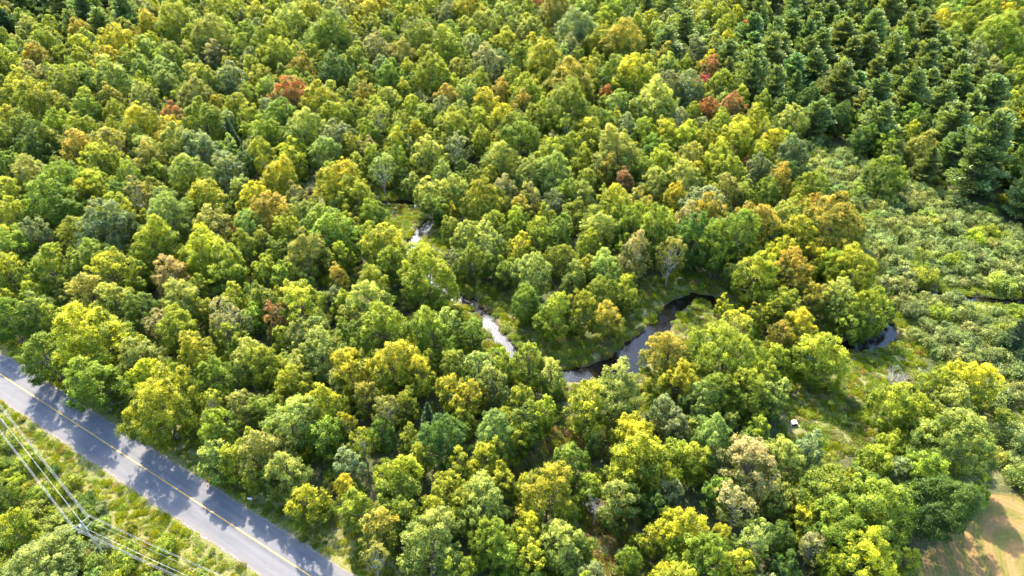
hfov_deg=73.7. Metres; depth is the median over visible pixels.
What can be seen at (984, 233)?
shrub
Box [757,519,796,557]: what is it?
broadleaf tree
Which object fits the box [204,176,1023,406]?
stream water
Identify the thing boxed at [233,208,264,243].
broadleaf tree
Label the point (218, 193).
broadleaf tree
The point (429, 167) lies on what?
broadleaf tree
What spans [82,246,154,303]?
broadleaf tree
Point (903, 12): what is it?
pine tree
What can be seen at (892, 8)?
pine tree
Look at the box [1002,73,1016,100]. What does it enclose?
pine tree
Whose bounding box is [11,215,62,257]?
broadleaf tree
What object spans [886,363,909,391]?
dead tree
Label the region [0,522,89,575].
broadleaf tree
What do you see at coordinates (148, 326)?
broadleaf tree
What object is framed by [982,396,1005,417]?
shrub
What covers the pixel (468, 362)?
broadleaf tree
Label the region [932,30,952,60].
pine tree
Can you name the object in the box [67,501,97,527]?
shrub
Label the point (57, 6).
pine tree
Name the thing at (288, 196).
birch tree
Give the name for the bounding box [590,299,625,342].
broadleaf tree
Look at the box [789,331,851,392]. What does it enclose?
broadleaf tree
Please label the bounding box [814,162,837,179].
shrub
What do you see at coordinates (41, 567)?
shrub
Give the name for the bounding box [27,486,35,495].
shrub
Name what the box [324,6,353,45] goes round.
broadleaf tree
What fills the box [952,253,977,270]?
shrub
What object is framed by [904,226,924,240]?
shrub
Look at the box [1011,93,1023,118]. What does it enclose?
pine tree
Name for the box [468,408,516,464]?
broadleaf tree
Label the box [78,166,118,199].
broadleaf tree
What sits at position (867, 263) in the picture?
broadleaf tree
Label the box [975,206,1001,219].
shrub
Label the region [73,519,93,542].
shrub
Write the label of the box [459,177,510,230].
broadleaf tree
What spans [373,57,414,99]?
broadleaf tree
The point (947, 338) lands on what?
shrub
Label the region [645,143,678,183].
broadleaf tree
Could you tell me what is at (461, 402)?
broadleaf tree
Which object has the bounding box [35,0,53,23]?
pine tree
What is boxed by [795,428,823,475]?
broadleaf tree
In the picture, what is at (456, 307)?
shrub
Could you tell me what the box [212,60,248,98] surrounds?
broadleaf tree
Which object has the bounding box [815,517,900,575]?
broadleaf tree
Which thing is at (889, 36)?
pine tree
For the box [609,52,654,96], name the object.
broadleaf tree
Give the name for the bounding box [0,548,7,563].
shrub
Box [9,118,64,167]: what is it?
broadleaf tree
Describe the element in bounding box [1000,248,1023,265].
shrub
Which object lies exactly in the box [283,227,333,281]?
broadleaf tree
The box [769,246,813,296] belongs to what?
broadleaf tree
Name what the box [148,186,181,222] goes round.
broadleaf tree
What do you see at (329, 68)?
broadleaf tree
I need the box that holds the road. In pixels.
[0,354,351,575]
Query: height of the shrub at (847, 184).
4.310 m
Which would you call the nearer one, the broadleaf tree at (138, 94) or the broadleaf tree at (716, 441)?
the broadleaf tree at (716, 441)
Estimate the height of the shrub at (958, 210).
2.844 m
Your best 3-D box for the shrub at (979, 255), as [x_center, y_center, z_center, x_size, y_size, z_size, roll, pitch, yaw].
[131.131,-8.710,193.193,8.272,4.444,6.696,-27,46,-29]
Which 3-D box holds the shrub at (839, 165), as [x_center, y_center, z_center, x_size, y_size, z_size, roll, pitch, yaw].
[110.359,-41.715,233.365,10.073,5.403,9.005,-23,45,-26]
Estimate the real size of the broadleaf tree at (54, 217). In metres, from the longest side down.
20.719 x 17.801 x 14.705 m
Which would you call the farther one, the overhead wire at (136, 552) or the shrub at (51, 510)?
the shrub at (51, 510)
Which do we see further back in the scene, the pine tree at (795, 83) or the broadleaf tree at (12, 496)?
the pine tree at (795, 83)
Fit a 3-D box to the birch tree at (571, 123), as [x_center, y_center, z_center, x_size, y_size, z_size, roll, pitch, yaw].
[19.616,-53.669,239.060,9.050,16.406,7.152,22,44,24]
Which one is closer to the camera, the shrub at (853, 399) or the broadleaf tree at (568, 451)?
the broadleaf tree at (568, 451)
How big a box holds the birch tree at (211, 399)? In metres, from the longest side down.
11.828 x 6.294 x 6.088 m
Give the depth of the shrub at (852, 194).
218.53 m
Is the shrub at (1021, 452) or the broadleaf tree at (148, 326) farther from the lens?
the broadleaf tree at (148, 326)
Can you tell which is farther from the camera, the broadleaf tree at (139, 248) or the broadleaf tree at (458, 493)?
the broadleaf tree at (139, 248)
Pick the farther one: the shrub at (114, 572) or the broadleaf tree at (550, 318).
the broadleaf tree at (550, 318)
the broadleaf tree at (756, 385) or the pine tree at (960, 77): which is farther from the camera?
the pine tree at (960, 77)
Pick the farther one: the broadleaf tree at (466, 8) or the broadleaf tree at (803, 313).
the broadleaf tree at (466, 8)
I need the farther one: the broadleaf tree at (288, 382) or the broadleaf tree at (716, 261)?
the broadleaf tree at (716, 261)
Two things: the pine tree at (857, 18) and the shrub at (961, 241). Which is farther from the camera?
the pine tree at (857, 18)
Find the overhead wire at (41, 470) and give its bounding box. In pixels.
[2,420,84,525]
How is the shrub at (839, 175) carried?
on the ground
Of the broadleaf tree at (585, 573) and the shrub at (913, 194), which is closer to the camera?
the broadleaf tree at (585, 573)
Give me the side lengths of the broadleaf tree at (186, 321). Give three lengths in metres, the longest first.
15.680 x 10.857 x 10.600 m
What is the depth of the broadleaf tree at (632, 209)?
188.16 m
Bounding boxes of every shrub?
[0,435,23,454]
[0,456,6,467]
[0,457,15,468]
[0,509,28,534]
[0,526,14,553]
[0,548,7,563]
[0,558,7,573]
[3,466,14,477]
[7,471,26,488]
[9,448,44,478]
[10,466,25,476]
[14,482,33,495]
[14,519,41,544]
[15,493,50,520]
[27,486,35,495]
[27,531,46,555]
[29,481,55,500]
[30,559,51,575]
[32,514,65,534]
[42,506,61,517]
[47,464,60,475]
[48,509,71,526]
[55,472,84,499]
[62,556,84,575]
[66,489,81,501]
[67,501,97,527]
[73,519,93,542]
[74,483,104,509]
[80,549,106,573]
[83,565,102,575]
[85,531,114,556]
[92,500,109,513]
[92,515,113,532]
[98,552,121,574]
[100,568,127,575]
[108,537,143,565]
[114,555,142,575]
[124,519,138,532]
[139,553,160,573]
[142,569,158,575]
[150,571,162,575]
[151,534,191,560]
[160,556,179,573]
[183,570,197,575]
[196,568,210,575]
[452,304,461,310]
[489,347,499,354]
[547,439,561,447]
[566,325,577,335]
[698,282,708,290]
[703,336,711,343]
[796,163,814,176]
[799,154,827,168]
[803,142,813,151]
[807,136,823,148]
[807,168,826,186]
[812,148,827,158]
[814,145,830,152]
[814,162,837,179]
[815,135,831,145]
[818,181,828,192]
[822,153,840,164]
[822,381,838,394]
[823,453,835,463]
[825,175,840,187]
[826,158,843,173]
[828,184,847,202]
[830,147,854,164]
[833,169,851,181]
[837,414,851,426]
[838,156,848,166]
[841,189,861,201]
[842,181,857,192]
[843,166,863,181]
[845,196,865,210]
[846,148,861,157]
[846,157,862,166]
[846,396,863,408]
[849,181,869,196]
[853,177,873,190]
[856,156,867,164]
[856,160,879,173]
[856,229,877,244]
[856,241,869,251]
[857,247,871,259]
[859,194,871,205]
[859,238,873,246]
[860,414,869,421]
[861,212,874,221]
[862,215,874,226]
[864,192,876,201]
[866,247,880,261]
[867,199,888,210]
[867,222,884,238]
[867,237,899,258]
[868,208,887,217]
[872,215,889,228]
[874,192,899,208]
[874,232,898,250]
[874,274,899,295]
[876,258,891,271]
[879,254,915,273]
[880,206,904,220]
[883,227,892,236]
[883,266,901,277]
[886,214,908,228]
[886,224,914,245]
[888,362,900,372]
[891,245,916,265]
[892,202,907,212]
[893,292,915,310]
[894,191,910,210]
[894,263,922,286]
[895,182,918,195]
[895,303,921,321]
[897,178,912,187]
[900,196,922,212]
[902,241,920,257]
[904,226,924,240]
[905,212,920,222]
[905,235,924,249]
[905,326,925,344]
[906,189,930,202]
[907,246,933,265]
[908,214,928,234]
[908,259,927,269]
[910,181,928,191]
[911,265,946,289]
[911,299,930,315]
[914,200,932,213]
[916,222,944,240]
[916,316,938,330]
[916,332,941,350]
[917,291,942,306]
[918,209,940,220]
[918,216,944,233]
[919,235,939,250]
[921,343,945,359]
[923,188,939,197]
[923,258,943,273]
[924,206,941,215]
[925,195,941,202]
[925,301,954,323]
[927,198,942,208]
[927,325,963,348]
[929,243,953,260]
[930,235,950,247]
[931,321,958,334]
[932,214,952,229]
[935,189,949,199]
[935,249,974,273]
[937,200,949,208]
[938,288,965,306]
[939,262,960,275]
[940,213,956,221]
[941,189,961,201]
[941,207,956,216]
[941,235,969,252]
[942,219,963,233]
[943,274,959,288]
[945,192,970,207]
[946,306,962,320]
[947,300,987,326]
[949,207,964,212]
[951,224,969,237]
[952,211,976,227]
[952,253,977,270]
[953,246,976,259]
[954,259,976,277]
[954,275,971,285]
[959,319,981,337]
[959,344,988,366]
[960,203,975,213]
[962,228,989,246]
[964,239,981,253]
[970,226,988,242]
[970,248,988,263]
[970,274,988,288]
[971,202,985,214]
[972,210,996,225]
[973,424,1002,445]
[974,222,999,237]
[974,344,1000,363]
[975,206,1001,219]
[976,258,1000,274]
[978,327,1007,350]
[980,244,1003,258]
[981,237,999,249]
[981,254,1001,268]
[981,316,997,326]
[981,324,998,339]
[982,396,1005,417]
[984,406,1017,429]
[985,361,1007,381]
[986,269,1020,299]
[986,305,1004,319]
[987,269,1005,283]
[988,343,1023,368]
[989,229,1012,241]
[989,422,1006,440]
[991,213,1004,226]
[991,236,1023,259]
[991,445,1010,468]
[992,318,1019,332]
[996,221,1012,232]
[996,257,1023,275]
[996,312,1016,323]
[998,449,1023,469]
[1000,228,1023,240]
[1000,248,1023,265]
[1001,384,1023,407]
[1002,357,1023,382]
[1004,303,1023,320]
[1008,221,1022,235]
[1008,238,1023,254]
[1009,380,1023,398]
[1010,272,1023,298]
[1013,446,1023,460]
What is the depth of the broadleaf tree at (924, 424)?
136.91 m
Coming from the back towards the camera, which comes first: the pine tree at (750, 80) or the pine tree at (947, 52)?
the pine tree at (947, 52)
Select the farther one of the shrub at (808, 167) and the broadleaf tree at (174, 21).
the broadleaf tree at (174, 21)
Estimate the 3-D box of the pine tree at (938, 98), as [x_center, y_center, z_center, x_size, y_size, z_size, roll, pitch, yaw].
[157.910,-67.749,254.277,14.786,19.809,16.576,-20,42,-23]
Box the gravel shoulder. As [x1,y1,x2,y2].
[0,353,355,575]
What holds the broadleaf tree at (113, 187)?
on the ground
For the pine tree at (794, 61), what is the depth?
271.77 m
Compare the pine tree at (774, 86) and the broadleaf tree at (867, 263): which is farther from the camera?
the pine tree at (774, 86)
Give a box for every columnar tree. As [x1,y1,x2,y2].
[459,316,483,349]
[520,181,544,217]
[562,377,607,446]
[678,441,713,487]
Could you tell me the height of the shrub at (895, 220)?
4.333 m
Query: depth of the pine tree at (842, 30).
305.68 m
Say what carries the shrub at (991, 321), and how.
on the ground
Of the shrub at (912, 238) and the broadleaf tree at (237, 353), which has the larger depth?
the shrub at (912, 238)
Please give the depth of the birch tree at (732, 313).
158.29 m
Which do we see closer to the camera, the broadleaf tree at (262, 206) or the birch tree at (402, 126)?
the broadleaf tree at (262, 206)
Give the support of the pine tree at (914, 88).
on the ground
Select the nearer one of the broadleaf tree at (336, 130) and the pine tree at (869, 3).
the broadleaf tree at (336, 130)
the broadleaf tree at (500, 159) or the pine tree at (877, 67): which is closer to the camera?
the broadleaf tree at (500, 159)
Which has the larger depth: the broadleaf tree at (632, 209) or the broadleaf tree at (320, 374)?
the broadleaf tree at (632, 209)
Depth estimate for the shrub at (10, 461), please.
139.90 m
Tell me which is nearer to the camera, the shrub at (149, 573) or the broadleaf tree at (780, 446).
the shrub at (149, 573)
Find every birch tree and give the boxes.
[0,118,10,137]
[0,201,14,224]
[116,155,143,194]
[119,175,157,211]
[200,388,228,416]
[208,296,253,341]
[254,150,271,174]
[285,179,309,216]
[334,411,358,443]
[346,426,378,462]
[367,103,389,138]
[367,153,396,194]
[371,393,402,427]
[393,117,407,138]
[443,130,474,166]
[474,220,506,266]
[556,112,580,148]
[653,207,674,242]
[655,235,687,286]
[669,106,688,129]
[711,307,754,348]
[713,479,759,528]
[725,517,776,563]
[757,116,771,140]
[796,532,831,567]
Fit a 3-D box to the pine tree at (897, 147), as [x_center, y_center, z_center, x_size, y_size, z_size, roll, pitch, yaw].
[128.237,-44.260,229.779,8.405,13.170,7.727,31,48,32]
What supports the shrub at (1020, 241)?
on the ground
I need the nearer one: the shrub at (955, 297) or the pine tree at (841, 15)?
the shrub at (955, 297)
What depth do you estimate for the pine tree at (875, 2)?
350.26 m
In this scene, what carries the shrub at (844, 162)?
on the ground
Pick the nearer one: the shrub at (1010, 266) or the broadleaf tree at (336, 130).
the shrub at (1010, 266)
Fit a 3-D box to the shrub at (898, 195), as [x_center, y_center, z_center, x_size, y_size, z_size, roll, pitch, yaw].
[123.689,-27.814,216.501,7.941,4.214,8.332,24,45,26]
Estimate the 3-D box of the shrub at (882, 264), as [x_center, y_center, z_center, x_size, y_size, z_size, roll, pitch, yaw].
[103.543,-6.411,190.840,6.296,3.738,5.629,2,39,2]
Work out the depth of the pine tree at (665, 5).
338.84 m
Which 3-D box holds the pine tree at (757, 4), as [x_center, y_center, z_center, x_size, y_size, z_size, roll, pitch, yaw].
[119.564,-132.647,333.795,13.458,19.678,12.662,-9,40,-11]
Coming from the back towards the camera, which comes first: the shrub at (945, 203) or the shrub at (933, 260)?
the shrub at (945, 203)
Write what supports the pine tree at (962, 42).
on the ground
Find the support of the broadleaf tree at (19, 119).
on the ground
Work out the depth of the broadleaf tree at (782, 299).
169.09 m
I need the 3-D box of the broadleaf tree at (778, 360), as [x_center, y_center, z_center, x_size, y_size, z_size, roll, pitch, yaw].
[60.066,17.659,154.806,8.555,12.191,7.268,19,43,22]
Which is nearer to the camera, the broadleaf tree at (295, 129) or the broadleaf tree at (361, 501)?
the broadleaf tree at (361, 501)
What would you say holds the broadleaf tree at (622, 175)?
on the ground
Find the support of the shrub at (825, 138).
on the ground
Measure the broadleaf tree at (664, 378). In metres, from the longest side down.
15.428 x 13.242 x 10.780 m
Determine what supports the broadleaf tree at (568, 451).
on the ground
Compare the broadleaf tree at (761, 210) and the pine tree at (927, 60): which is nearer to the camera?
the broadleaf tree at (761, 210)
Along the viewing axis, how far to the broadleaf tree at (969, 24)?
313.96 m
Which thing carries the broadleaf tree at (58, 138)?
on the ground
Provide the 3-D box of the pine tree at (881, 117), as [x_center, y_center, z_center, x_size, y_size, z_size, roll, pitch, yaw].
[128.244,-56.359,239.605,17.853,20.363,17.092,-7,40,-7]
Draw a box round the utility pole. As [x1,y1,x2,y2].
[73,515,104,553]
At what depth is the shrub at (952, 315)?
174.71 m
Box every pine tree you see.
[0,8,19,42]
[5,0,18,10]
[11,0,41,19]
[32,0,44,15]
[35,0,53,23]
[46,0,76,23]
[52,13,66,36]
[60,8,82,44]
[66,0,103,28]
[86,7,114,39]
[91,0,111,17]
[99,0,109,14]
[106,1,113,20]
[109,0,145,32]
[635,0,658,15]
[650,24,683,61]
[656,0,681,23]
[670,9,704,57]
[715,56,735,94]
[717,38,741,69]
[730,56,764,107]
[732,43,770,85]
[733,11,764,51]
[734,30,763,62]
[735,44,747,68]
[740,0,770,15]
[742,0,769,22]
[753,63,789,112]
[757,5,769,33]
[759,68,785,91]
[761,31,786,70]
[763,15,792,47]
[764,24,783,44]
[766,0,782,15]
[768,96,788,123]
[777,33,795,63]
[778,0,807,24]
[782,0,804,21]
[782,7,801,34]
[782,9,803,48]
[782,52,811,94]
[782,69,802,104]
[791,18,816,49]
[793,38,804,52]
[794,98,836,139]
[798,35,820,58]
[799,11,825,35]
[799,48,831,95]
[801,0,826,23]
[805,3,824,23]
[812,20,821,34]
[814,27,839,65]
[816,61,862,116]
[823,0,839,27]
[827,10,848,28]
[829,16,858,53]
[830,35,866,73]
[833,0,850,14]
[838,88,872,127]
[844,0,867,29]
[844,58,854,80]
[847,8,852,17]
[848,70,868,98]
[849,96,877,134]
[850,12,861,35]
[850,99,901,153]
[855,72,897,111]
[856,8,888,47]
[857,30,882,70]
[861,8,889,38]
[862,55,887,89]
[864,0,871,14]
[868,0,904,34]
[869,0,878,9]
[869,31,897,67]
[872,33,908,73]
[879,29,904,46]
[881,139,905,167]
[887,11,919,43]
[888,96,898,119]
[889,75,903,103]
[890,63,908,96]
[892,0,907,27]
[895,67,929,119]
[899,38,920,73]
[901,0,919,13]
[905,38,944,76]
[906,18,939,44]
[907,4,917,13]
[907,145,941,186]
[911,50,939,76]
[913,6,931,36]
[916,66,940,99]
[916,79,960,118]
[917,0,934,13]
[923,99,974,153]
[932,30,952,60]
[932,102,952,122]
[935,124,970,171]
[936,44,956,81]
[938,48,974,92]
[942,108,1016,200]
[946,63,974,101]
[951,35,961,45]
[954,34,969,52]
[963,73,993,102]
[965,90,989,126]
[966,57,989,93]
[966,72,1013,115]
[992,162,1003,179]
[993,102,1013,114]
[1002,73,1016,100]
[1002,169,1023,220]
[1003,120,1023,162]
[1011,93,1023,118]
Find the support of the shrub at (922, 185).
on the ground
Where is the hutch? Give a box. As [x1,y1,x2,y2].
[790,420,797,425]
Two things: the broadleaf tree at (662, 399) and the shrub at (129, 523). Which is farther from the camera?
the broadleaf tree at (662, 399)
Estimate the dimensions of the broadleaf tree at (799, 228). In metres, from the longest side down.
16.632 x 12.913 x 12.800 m
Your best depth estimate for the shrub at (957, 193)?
217.92 m
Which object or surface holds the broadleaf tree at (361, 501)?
on the ground
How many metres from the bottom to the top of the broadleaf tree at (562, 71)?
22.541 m
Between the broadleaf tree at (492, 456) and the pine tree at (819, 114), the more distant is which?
the pine tree at (819, 114)
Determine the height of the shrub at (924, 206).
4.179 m
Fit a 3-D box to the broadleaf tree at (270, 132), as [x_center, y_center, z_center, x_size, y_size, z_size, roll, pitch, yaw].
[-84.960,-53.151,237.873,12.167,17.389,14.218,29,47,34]
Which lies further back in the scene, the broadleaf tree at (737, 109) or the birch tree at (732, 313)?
the broadleaf tree at (737, 109)
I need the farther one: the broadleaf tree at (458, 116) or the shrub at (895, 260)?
the broadleaf tree at (458, 116)
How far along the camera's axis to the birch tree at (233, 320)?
160.17 m
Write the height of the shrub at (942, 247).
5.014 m
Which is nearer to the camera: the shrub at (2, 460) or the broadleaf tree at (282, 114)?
the shrub at (2, 460)
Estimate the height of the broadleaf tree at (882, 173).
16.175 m
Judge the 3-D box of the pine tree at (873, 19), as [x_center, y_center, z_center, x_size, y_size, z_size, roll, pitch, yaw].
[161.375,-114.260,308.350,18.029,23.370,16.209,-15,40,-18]
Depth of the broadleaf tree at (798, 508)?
122.30 m
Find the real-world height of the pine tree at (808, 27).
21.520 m
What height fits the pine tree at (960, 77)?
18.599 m
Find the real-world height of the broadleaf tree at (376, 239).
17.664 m
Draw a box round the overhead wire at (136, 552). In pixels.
[90,530,186,575]
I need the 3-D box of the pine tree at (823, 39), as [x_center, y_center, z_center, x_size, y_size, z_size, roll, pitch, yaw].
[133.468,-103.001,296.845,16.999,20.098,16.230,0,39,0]
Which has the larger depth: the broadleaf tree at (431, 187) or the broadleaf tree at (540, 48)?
the broadleaf tree at (540, 48)
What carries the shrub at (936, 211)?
on the ground
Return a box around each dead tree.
[586,488,603,524]
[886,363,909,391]
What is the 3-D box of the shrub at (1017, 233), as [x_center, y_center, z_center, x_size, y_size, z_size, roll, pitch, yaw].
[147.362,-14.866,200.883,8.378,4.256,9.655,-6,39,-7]
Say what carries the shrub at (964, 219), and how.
on the ground
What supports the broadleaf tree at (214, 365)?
on the ground
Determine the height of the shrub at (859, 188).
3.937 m
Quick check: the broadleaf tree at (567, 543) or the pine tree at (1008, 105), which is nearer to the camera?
the broadleaf tree at (567, 543)
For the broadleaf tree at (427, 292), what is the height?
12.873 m
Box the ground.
[0,0,1023,575]
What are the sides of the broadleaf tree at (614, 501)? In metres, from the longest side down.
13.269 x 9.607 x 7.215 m
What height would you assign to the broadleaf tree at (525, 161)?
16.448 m
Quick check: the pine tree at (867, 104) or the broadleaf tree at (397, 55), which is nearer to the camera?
the pine tree at (867, 104)
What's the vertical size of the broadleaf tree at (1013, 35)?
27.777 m
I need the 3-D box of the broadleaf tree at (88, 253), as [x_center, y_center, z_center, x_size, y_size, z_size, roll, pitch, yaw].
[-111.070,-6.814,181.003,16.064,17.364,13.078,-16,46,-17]
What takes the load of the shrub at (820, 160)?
on the ground
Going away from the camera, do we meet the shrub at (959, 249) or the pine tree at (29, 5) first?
the shrub at (959, 249)
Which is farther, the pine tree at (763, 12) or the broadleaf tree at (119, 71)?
the pine tree at (763, 12)
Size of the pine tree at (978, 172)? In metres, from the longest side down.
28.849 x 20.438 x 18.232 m
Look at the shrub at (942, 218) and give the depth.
205.71 m
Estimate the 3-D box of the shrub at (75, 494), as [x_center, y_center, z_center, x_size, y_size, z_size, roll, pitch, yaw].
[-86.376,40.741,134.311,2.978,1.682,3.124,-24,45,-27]
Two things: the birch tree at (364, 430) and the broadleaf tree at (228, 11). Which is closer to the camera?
the birch tree at (364, 430)
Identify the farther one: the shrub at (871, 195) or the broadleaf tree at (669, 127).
the broadleaf tree at (669, 127)
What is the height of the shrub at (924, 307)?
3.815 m
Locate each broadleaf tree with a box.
[0,121,17,154]
[0,150,27,192]
[0,176,29,222]
[0,195,48,241]
[0,223,37,271]
[0,224,18,252]
[0,249,37,298]
[0,296,35,342]
[0,476,30,513]
[0,507,42,549]
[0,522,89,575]
[6,107,41,143]
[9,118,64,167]
[9,152,61,198]
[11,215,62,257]
[11,290,56,335]
[14,330,80,388]
[15,75,73,130]
[20,172,86,235]
[23,241,83,297]
[35,159,92,209]
[36,126,72,160]
[48,64,92,102]
[51,300,148,382]
[54,215,104,256]
[57,128,95,173]
[59,236,123,285]
[62,110,106,147]
[64,272,120,319]
[66,16,96,49]
[66,174,115,212]
[75,61,101,95]
[76,138,133,182]
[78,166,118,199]
[82,126,130,163]
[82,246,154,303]
[89,53,133,102]
[91,281,139,323]
[93,22,146,67]
[93,191,136,233]
[103,179,140,210]
[116,104,164,146]
[117,335,173,380]
[120,292,159,335]
[121,358,171,398]
[126,213,184,273]
[128,79,166,113]
[130,133,168,169]
[130,137,164,181]
[140,306,173,348]
[145,190,196,245]
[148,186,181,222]
[150,253,192,298]
[154,0,198,48]
[154,302,199,354]
[157,100,187,128]
[157,120,203,166]
[158,276,206,320]
[168,153,224,196]
[175,74,213,116]
[175,329,220,376]
[178,95,231,142]
[178,128,220,174]
[178,222,224,284]
[185,177,233,228]
[189,12,235,64]
[191,353,238,405]
[192,62,227,102]
[192,203,237,251]
[194,438,236,486]
[197,406,241,457]
[203,0,236,31]
[203,234,249,294]
[207,150,245,194]
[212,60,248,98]
[213,320,249,365]
[213,442,253,486]
[224,336,279,387]
[225,388,264,432]
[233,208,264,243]
[234,180,272,219]
[236,429,298,478]
[242,346,285,390]
[243,393,281,429]
[245,281,279,323]
[247,114,286,155]
[248,14,291,53]
[248,189,293,236]
[256,393,319,452]
[258,153,297,204]
[260,450,314,501]
[261,34,298,76]
[263,96,301,134]
[266,74,311,118]
[271,212,306,250]
[273,364,314,414]
[274,1,312,41]
[275,278,328,330]
[280,106,331,152]
[281,348,315,391]
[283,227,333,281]
[284,196,322,234]
[284,317,322,356]
[293,203,339,248]
[295,0,325,29]
[297,325,349,385]
[298,79,347,126]
[300,7,354,59]
[300,414,348,462]
[303,382,352,435]
[307,207,362,262]
[312,157,371,207]
[316,49,356,93]
[319,118,358,159]
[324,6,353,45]
[324,362,353,404]
[326,261,350,294]
[326,346,373,403]
[335,175,378,224]
[338,486,379,535]
[339,40,372,79]
[345,279,396,322]
[349,300,412,357]
[351,81,375,106]
[353,0,386,34]
[357,263,391,301]
[358,222,407,271]
[358,539,390,575]
[362,27,392,74]
[372,452,423,501]
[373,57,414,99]
[376,245,410,287]
[377,473,425,521]
[381,36,419,70]
[389,499,421,546]
[396,18,441,62]
[397,240,459,311]
[401,353,436,401]
[403,278,433,317]
[405,304,458,357]
[406,51,451,102]
[410,133,449,176]
[413,175,451,214]
[420,494,445,530]
[421,23,467,72]
[430,468,461,506]
[431,104,472,156]
[434,373,465,412]
[437,306,460,347]
[437,493,457,523]
[438,348,476,390]
[440,551,476,575]
[443,445,480,488]
[448,378,487,421]
[450,479,483,521]
[451,242,490,280]
[452,0,487,31]
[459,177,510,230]
[463,350,494,393]
[466,434,506,483]
[466,514,518,570]
[467,7,501,41]
[467,40,505,86]
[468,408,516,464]
[474,364,515,409]
[475,209,511,246]
[479,140,523,181]
[487,539,523,575]
[495,112,541,164]
[503,528,547,575]
[505,507,543,551]
[508,71,547,114]
[508,251,552,298]
[508,398,542,449]
[509,281,541,322]
[509,340,547,390]
[511,458,581,542]
[512,153,546,193]
[522,33,566,83]
[526,394,556,436]
[527,136,562,179]
[530,150,571,201]
[531,291,575,339]
[535,0,575,40]
[535,518,596,575]
[541,55,595,101]
[541,75,598,137]
[551,6,600,56]
[552,441,591,485]
[559,288,597,334]
[563,178,595,217]
[572,116,601,163]
[577,211,620,252]
[579,570,589,575]
[581,182,637,245]
[586,272,624,314]
[588,123,642,183]
[588,247,622,290]
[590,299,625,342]
[593,53,627,95]
[594,479,641,532]
[596,16,645,66]
[608,410,657,465]
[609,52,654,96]
[609,201,653,247]
[610,166,634,202]
[615,229,652,279]
[629,73,679,130]
[631,202,678,264]
[636,330,693,384]
[643,358,699,405]
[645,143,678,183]
[645,393,682,435]
[649,69,687,115]
[652,114,682,150]
[653,558,697,575]
[654,506,710,559]
[656,436,691,477]
[664,158,708,199]
[665,530,733,575]
[668,68,704,116]
[672,199,702,252]
[672,211,716,270]
[673,119,699,156]
[676,185,725,219]
[678,380,723,427]
[686,412,732,470]
[693,190,728,238]
[695,218,737,276]
[696,371,742,418]
[697,54,720,86]
[697,75,713,91]
[698,136,730,180]
[699,474,737,510]
[706,208,761,262]
[711,171,745,210]
[713,113,755,165]
[717,90,748,120]
[720,547,757,575]
[721,365,775,419]
[728,250,780,301]
[732,200,782,244]
[753,377,791,421]
[754,572,775,575]
[756,477,799,521]
[757,286,792,324]
[757,433,807,484]
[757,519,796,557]
[758,342,795,381]
[764,548,803,575]
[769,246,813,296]
[770,102,810,136]
[772,133,810,171]
[775,213,819,257]
[779,306,818,344]
[782,461,856,526]
[783,502,819,545]
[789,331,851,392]
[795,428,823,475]
[799,280,831,316]
[802,190,870,250]
[802,491,885,570]
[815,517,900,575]
[817,247,851,283]
[818,276,860,324]
[824,241,879,297]
[833,301,866,347]
[851,443,894,487]
[860,153,904,196]
[862,381,929,431]
[862,505,907,573]
[896,449,950,497]
[899,399,936,443]
[901,417,937,457]
[907,368,957,407]
[920,379,977,425]
[933,358,1009,407]
[940,6,978,36]
[963,0,1002,23]
[969,7,1023,68]
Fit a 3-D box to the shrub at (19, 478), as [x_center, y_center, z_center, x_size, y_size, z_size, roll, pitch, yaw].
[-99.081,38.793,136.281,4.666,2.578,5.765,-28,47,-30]
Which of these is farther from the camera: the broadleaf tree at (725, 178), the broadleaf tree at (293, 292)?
the broadleaf tree at (725, 178)
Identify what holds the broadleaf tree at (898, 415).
on the ground
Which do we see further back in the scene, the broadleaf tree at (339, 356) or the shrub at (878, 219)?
the shrub at (878, 219)
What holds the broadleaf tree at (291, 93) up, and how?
on the ground
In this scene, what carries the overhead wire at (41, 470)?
attached to the utility pole
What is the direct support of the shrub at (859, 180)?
on the ground
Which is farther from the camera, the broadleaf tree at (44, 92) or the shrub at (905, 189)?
the broadleaf tree at (44, 92)
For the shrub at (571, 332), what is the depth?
169.95 m
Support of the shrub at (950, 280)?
on the ground
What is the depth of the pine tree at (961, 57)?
272.95 m
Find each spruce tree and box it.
[224,117,242,151]
[420,402,433,432]
[993,318,1023,359]
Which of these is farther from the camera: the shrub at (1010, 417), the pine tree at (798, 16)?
the pine tree at (798, 16)
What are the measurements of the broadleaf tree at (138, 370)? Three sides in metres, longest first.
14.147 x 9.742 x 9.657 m
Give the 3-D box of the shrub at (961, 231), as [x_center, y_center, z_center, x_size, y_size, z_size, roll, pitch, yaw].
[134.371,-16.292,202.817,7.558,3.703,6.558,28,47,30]

